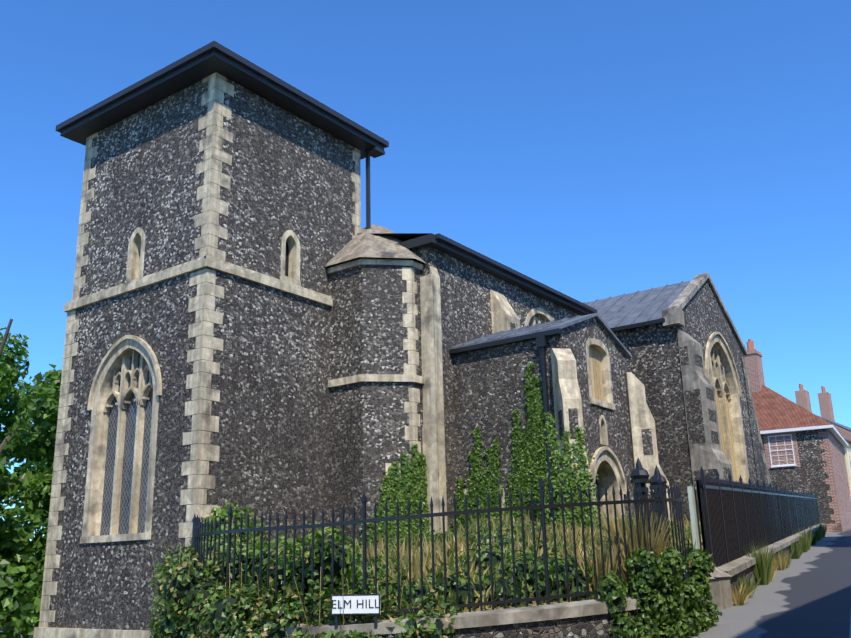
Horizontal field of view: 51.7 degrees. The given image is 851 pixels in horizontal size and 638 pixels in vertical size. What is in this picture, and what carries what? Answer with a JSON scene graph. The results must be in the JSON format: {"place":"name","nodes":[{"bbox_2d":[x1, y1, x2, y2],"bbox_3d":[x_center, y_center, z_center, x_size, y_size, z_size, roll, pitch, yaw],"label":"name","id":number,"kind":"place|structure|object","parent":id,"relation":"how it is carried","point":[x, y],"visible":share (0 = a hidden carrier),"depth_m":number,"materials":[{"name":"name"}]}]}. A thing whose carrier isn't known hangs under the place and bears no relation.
{"place":"outdoors","nodes":[
{"label":"outdoors","id":0,"kind":"place"},
{"bbox_2d":[42,78,359,630],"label":"tower walls","id":1,"kind":"structure","parent":0,"point":[286,170],"depth_m":23.31,"materials":[{"name":"grey stone"}]},
{"bbox_2d":[80,335,161,543],"bbox_3d":[-7.663,2.990,22.506,3.030,5.270,0.430,-13,-19,34],"label":"arched window","id":2,"kind":"structure","parent":1,"relation":"in","point":[115,361],"depth_m":22.66,"materials":[{"name":"beige stone"}]},
{"bbox_2d":[55,41,388,228],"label":"tower roof","id":3,"kind":"structure","parent":1,"relation":"on","point":[203,62],"depth_m":24.88,"materials":[{"name":"black metal"}]},
{"bbox_2d":[329,265,424,544],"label":"turret walls","id":4,"kind":"structure","parent":0,"point":[369,421],"depth_m":24.15,"materials":[{"name":"grey stone"}]},
{"bbox_2d":[0,0,850,544],"label":"sky","id":5,"kind":"structure","parent":0,"point":[590,150],"materials":[{"name":"blue"}]},
{"bbox_2d":[510,322,516,328],"bbox_3d":[2.845,3.546,26.586,0.013,7.100,0.400,-13,-19,34],"label":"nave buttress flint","id":6,"kind":"object","parent":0,"point":[513,325],"visible":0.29,"depth_m":27.49,"materials":[{"name":"grey stone"}]},
{"bbox_2d":[360,572,735,626],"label":"churchyard grass","id":7,"kind":"structure","parent":0,"point":[529,604],"depth_m":9.65,"materials":[{"name":"green plant"}]},
{"bbox_2d":[186,500,369,613],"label":"shrub leaves","id":8,"kind":"object","parent":7,"relation":"on","point":[298,553],"visible":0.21,"depth_m":10.35,"materials":[{"name":"green plant"}]},
{"bbox_2d":[148,501,463,637],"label":"hedge","id":9,"kind":"object","parent":7,"relation":"on","point":[211,607],"depth_m":9.90,"materials":[{"name":"green plant"}]},
{"bbox_2d":[327,259,423,530],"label":"turret stone dressings","id":10,"kind":"structure","parent":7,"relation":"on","point":[410,375],"depth_m":24.35,"materials":[{"name":"beige stone"}]},
{"bbox_2d":[325,225,426,266],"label":"turret roof","id":11,"kind":"structure","parent":10,"relation":"on","point":[365,245],"depth_m":25.63,"materials":[{"name":"beige stone"}]},
{"bbox_2d":[230,515,702,623],"bbox_3d":[2.091,5.152,19.906,12.116,2.632,20.503,-13,-19,34],"label":"yard weed","id":12,"kind":"object","parent":7,"relation":"on","point":[393,587],"depth_m":10.17,"materials":[{"name":"green plant"}]},
{"bbox_2d":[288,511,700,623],"bbox_3d":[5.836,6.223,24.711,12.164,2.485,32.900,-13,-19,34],"label":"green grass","id":13,"kind":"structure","parent":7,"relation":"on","point":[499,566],"depth_m":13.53,"materials":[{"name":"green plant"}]},
{"bbox_2d":[453,317,637,520],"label":"porch walls","id":14,"kind":"structure","parent":7,"relation":"on","point":[489,385],"depth_m":24.37,"materials":[{"name":"grey stone"}]},
{"bbox_2d":[355,363,611,546],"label":"climbing ivy leaves","id":15,"kind":"object","parent":14,"relation":"attached to","point":[531,471],"visible":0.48,"depth_m":23.14,"materials":[{"name":"green plant"}]},
{"bbox_2d":[462,486,505,517],"bbox_3d":[1.592,5.197,23.829,1.470,1.300,0.300,-13,-19,34],"label":"porch window stone","id":16,"kind":"object","parent":14,"relation":"attached to","point":[502,497],"visible":0.19,"depth_m":23.51,"materials":[{"name":"beige stone"}]},
{"bbox_2d":[449,328,561,516],"bbox_3d":[2.211,3.324,23.582,3.550,5.720,0.180,-13,-19,34],"label":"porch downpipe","id":17,"kind":"object","parent":14,"relation":"attached to","point":[541,340],"visible":0.71,"depth_m":23.51,"materials":[{"name":"black metal"}]},
{"bbox_2d":[450,313,631,358],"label":"porch roof","id":18,"kind":"structure","parent":14,"relation":"on","point":[540,327],"depth_m":25.11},
{"bbox_2d":[595,479,600,515],"bbox_3d":[4.519,5.119,24.252,0.001,2.320,1.500,-13,-19,34],"label":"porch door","id":19,"kind":"structure","parent":14,"relation":"in","point":[596,495],"depth_m":24.82,"materials":[{"name":"brown wood"}]},
{"bbox_2d":[586,338,614,409],"bbox_3d":[4.881,1.546,25.049,0.270,1.970,1.540,-13,-19,34],"label":"window surround","id":20,"kind":"object","parent":14,"relation":"attached to","point":[599,346],"visible":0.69,"depth_m":25.36,"materials":[{"name":"beige stone"}]},
{"bbox_2d":[589,346,603,400],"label":"porch window boards","id":21,"kind":"object","parent":20,"relation":"in","point":[596,374],"visible":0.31,"depth_m":25.26,"materials":[{"name":"beige wood"}]},
{"bbox_2d":[599,415,608,445],"bbox_3d":[4.883,3.105,24.571,0.212,0.850,0.500,-13,-19,34],"label":"niche","id":22,"kind":"object","parent":14,"relation":"attached to","point":[603,432],"visible":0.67,"depth_m":24.61,"materials":[{"name":"beige stone"}]},
{"bbox_2d":[590,446,626,526],"bbox_3d":[4.768,4.880,24.125,0.690,2.700,2.260,-13,-19,34],"label":"arched doorway","id":23,"kind":"structure","parent":14,"relation":"in","point":[605,464],"depth_m":24.64,"materials":[{"name":"beige stone"}]},
{"bbox_2d":[558,408,666,523],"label":"flint buttress panels","id":24,"kind":"object","parent":14,"relation":"attached to","point":[646,435],"visible":0.23,"depth_m":22.45,"materials":[{"name":"grey stone"}]},
{"bbox_2d":[294,510,809,622],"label":"dry yard grass","id":25,"kind":"structure","parent":7,"relation":"on","point":[451,547],"depth_m":13.53,"materials":[{"name":"beige plant"}]},
{"bbox_2d":[681,567,732,618],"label":"gate piers","id":26,"kind":"structure","parent":7,"relation":"on","point":[720,586],"depth_m":12.28,"materials":[{"name":"beige stone"}]},
{"bbox_2d":[551,348,672,522],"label":"buttresses","id":27,"kind":"structure","parent":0,"point":[566,393],"depth_m":23.16,"materials":[{"name":"beige stone"}]},
{"bbox_2d":[687,486,701,555],"bbox_3d":[4.001,3.124,13.000,0.060,1.250,0.340,-9,-17,25],"label":"post","id":28,"kind":"object","parent":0,"point":[694,518],"visible":0.64,"depth_m":12.96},
{"bbox_2d":[687,529,850,637],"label":"pavement","id":29,"kind":"structure","parent":0,"point":[807,594],"depth_m":12.52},
{"bbox_2d":[0,319,61,637],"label":"tree","id":30,"kind":"object","parent":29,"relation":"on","point":[22,558],"depth_m":25.41,"materials":[{"name":"green plant"}]},
{"bbox_2d":[413,246,577,532],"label":"nave walls","id":31,"kind":"structure","parent":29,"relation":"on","point":[465,295],"depth_m":26.20,"materials":[{"name":"grey stone"}]},
{"bbox_2d":[420,266,519,535],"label":"nave stone dressings","id":32,"kind":"structure","parent":31,"relation":"attached to","point":[503,314],"depth_m":24.43,"materials":[{"name":"beige stone"}]},
{"bbox_2d":[357,233,596,315],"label":"nave roof","id":33,"kind":"structure","parent":31,"relation":"on","point":[455,249],"depth_m":27.49,"materials":[{"name":"black metal"}]},
{"bbox_2d":[524,307,552,325],"bbox_3d":[3.995,1.873,29.942,0.350,4.610,2.700,-13,-19,34],"label":"nave window","id":34,"kind":"structure","parent":31,"relation":"in","point":[534,318],"depth_m":30.34,"materials":[{"name":"beige stone"}]},
{"bbox_2d":[597,545,722,637],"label":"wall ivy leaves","id":35,"kind":"object","parent":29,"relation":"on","point":[650,586],"visible":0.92,"depth_m":9.94,"materials":[{"name":"green plant"}]},
{"bbox_2d":[560,504,788,604],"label":"dry weeds","id":36,"kind":"object","parent":29,"relation":"on","point":[742,597],"depth_m":10.53,"materials":[{"name":"beige plant"}]},
{"bbox_2d":[735,520,827,597],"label":"wall weeds","id":37,"kind":"object","parent":29,"relation":"on","point":[763,565],"depth_m":15.98,"materials":[{"name":"green plant"}]},
{"bbox_2d":[763,429,850,532],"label":"cottage brick walls","id":38,"kind":"structure","parent":29,"relation":"on","point":[837,481],"depth_m":46.27,"materials":[{"name":"brick"}]},
{"bbox_2d":[767,434,796,467],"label":"cottage sash frames","id":39,"kind":"structure","parent":38,"relation":"in","point":[779,465],"depth_m":46.30,"materials":[{"name":"white wood"}]},
{"bbox_2d":[752,385,840,434],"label":"tiled roof","id":40,"kind":"structure","parent":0,"point":[774,410],"depth_m":47.57,"materials":[{"name":"red tile"}]},
{"bbox_2d":[744,349,764,391],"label":"cottage chimneys","id":41,"kind":"object","parent":40,"relation":"on","point":[753,364],"visible":0.58,"depth_m":50.76,"materials":[{"name":"brick"}]},
{"bbox_2d":[761,429,842,531],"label":"cottage flint walls","id":42,"kind":"structure","parent":0,"point":[809,475],"depth_m":45.61,"materials":[{"name":"grey stone"}]},
{"bbox_2d":[760,425,848,446],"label":"cottage fascia","id":43,"kind":"structure","parent":42,"relation":"attached to","point":[837,435],"depth_m":46.28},
{"bbox_2d":[817,415,850,431],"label":"roof","id":44,"kind":"structure","parent":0,"point":[843,426],"depth_m":62.33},
{"bbox_3d":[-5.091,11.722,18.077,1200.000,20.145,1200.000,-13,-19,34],"label":"ground","id":45,"kind":"structure","parent":0,"visible":0},
{"bbox_2d":[33,72,360,637],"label":"stone quoins","id":46,"kind":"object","parent":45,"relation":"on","point":[211,257],"depth_m":22.62,"materials":[{"name":"beige stone"}]},
{"bbox_2d":[126,227,144,281],"bbox_3d":[-7.779,-1.666,23.914,0.740,1.700,0.350,-13,-19,34],"label":"window surround","id":47,"kind":"object","parent":46,"relation":"attached to","point":[135,257],"visible":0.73,"depth_m":23.97,"materials":[{"name":"beige stone"}]},
{"bbox_2d":[280,230,300,285],"bbox_3d":[-3.849,-1.706,24.469,0.350,1.590,0.740,-13,-19,34],"label":"window surround","id":48,"kind":"object","parent":46,"relation":"attached to","point":[290,237],"visible":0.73,"depth_m":24.53,"materials":[{"name":"beige stone"}]},
{"bbox_2d":[285,241,288,276],"bbox_3d":[-3.966,-1.680,24.551,0.001,1.270,0.420,-13,-19,34],"label":"window opening","id":49,"kind":"object","parent":48,"relation":"in","point":[287,260],"visible":0.34,"depth_m":24.65,"materials":[{"name":"black glass"}]},
{"bbox_2d":[195,523,824,637],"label":"low wall","id":50,"kind":"structure","parent":45,"relation":"on","point":[596,626],"depth_m":9.24,"materials":[{"name":"grey stone"}]},
{"bbox_2d":[331,594,380,626],"bbox_3d":[-0.726,3.042,9.163,0.543,0.325,0.046,-5,-16,14],"label":"street sign","id":51,"kind":"object","parent":50,"relation":"on","point":[362,604],"depth_m":9.16,"materials":[{"name":"white metal"}]},
{"bbox_2d":[192,458,819,623],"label":"churchyard railings","id":52,"kind":"object","parent":50,"relation":"on","point":[739,513],"visible":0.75,"depth_m":10.32,"materials":[{"name":"black metal"}]},
{"bbox_2d":[605,555,711,637],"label":"wall ivy","id":53,"kind":"object","parent":50,"relation":"attached to","point":[642,602],"visible":0.21,"depth_m":9.84,"materials":[{"name":"green plant"}]},
{"bbox_2d":[696,480,708,555],"bbox_3d":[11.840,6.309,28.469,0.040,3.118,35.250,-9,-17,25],"label":"fence post","id":54,"kind":"object","parent":50,"relation":"attached to","point":[702,514],"visible":0.02,"depth_m":13.10,"materials":[{"name":"black metal"}]},
{"bbox_2d":[613,280,756,522],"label":"wing walls","id":55,"kind":"structure","parent":45,"relation":"on","point":[653,365],"depth_m":31.19,"materials":[{"name":"grey stone"}]},
{"bbox_2d":[583,280,691,327],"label":"roof","id":56,"kind":"structure","parent":55,"relation":"on","point":[638,306],"depth_m":34.26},
{"bbox_2d":[610,318,664,331],"bbox_3d":[2.981,1.279,34.920,13.700,0.140,0.140,-13,-19,34],"label":"wing gutter","id":57,"kind":"object","parent":55,"relation":"attached to","point":[638,325],"visible":0.14,"depth_m":31.56,"materials":[{"name":"black metal"}]},
{"bbox_2d":[679,346,730,519],"bbox_3d":[9.649,4.312,29.893,0.984,6.900,0.944,-13,-19,34],"label":"flint wing buttress","id":58,"kind":"object","parent":55,"relation":"attached to","point":[696,432],"visible":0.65,"depth_m":29.93,"materials":[{"name":"grey stone"}]},
{"bbox_2d":[661,272,770,486],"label":"wing stone dressings","id":59,"kind":"structure","parent":55,"relation":"attached to","point":[708,454],"depth_m":30.51,"materials":[{"name":"beige stone"}]},
{"bbox_2d":[705,332,748,483],"bbox_3d":[11.438,3.765,33.790,0.490,6.710,4.000,-13,-19,34],"label":"stone window","id":60,"kind":"structure","parent":55,"relation":"in","point":[721,372],"depth_m":34.76,"materials":[{"name":"beige stone"}]},
{"bbox_2d":[715,389,737,481],"bbox_3d":[11.304,4.777,33.625,0.025,4.360,3.180,-13,-19,34],"label":"window glass","id":61,"kind":"object","parent":60,"relation":"in","point":[729,431],"depth_m":34.38,"materials":[{"name":"beige glass"}]},
{"bbox_2d":[743,366,769,486],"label":"wing raking buttress","id":62,"kind":"structure","parent":55,"relation":"attached to","point":[761,470],"depth_m":36.20,"materials":[{"name":"grey stone"}]},
{"bbox_2d":[765,426,850,495],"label":"cream house walls","id":63,"kind":"structure","parent":45,"relation":"on","point":[847,462],"depth_m":53.06,"materials":[{"name":"beige paint"}]},
{"bbox_2d":[829,422,850,439],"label":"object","id":64,"kind":"structure","parent":63,"relation":"on","point":[845,433],"depth_m":57.54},
{"bbox_2d":[795,390,834,424],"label":"chimneys","id":65,"kind":"object","parent":64,"relation":"on","point":[824,399],"visible":0.54,"depth_m":63.98,"materials":[{"name":"brick"}]},
{"bbox_2d":[747,339,825,392],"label":"chimney pots","id":66,"kind":"object","parent":65,"relation":"on","point":[750,344],"visible":0.56,"depth_m":51.80,"materials":[{"name":"brown ceramic"}]},
{"bbox_2d":[847,449,850,473],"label":"cream house window frames","id":67,"kind":"structure","parent":63,"relation":"in","point":[848,459],"depth_m":53.42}
]}

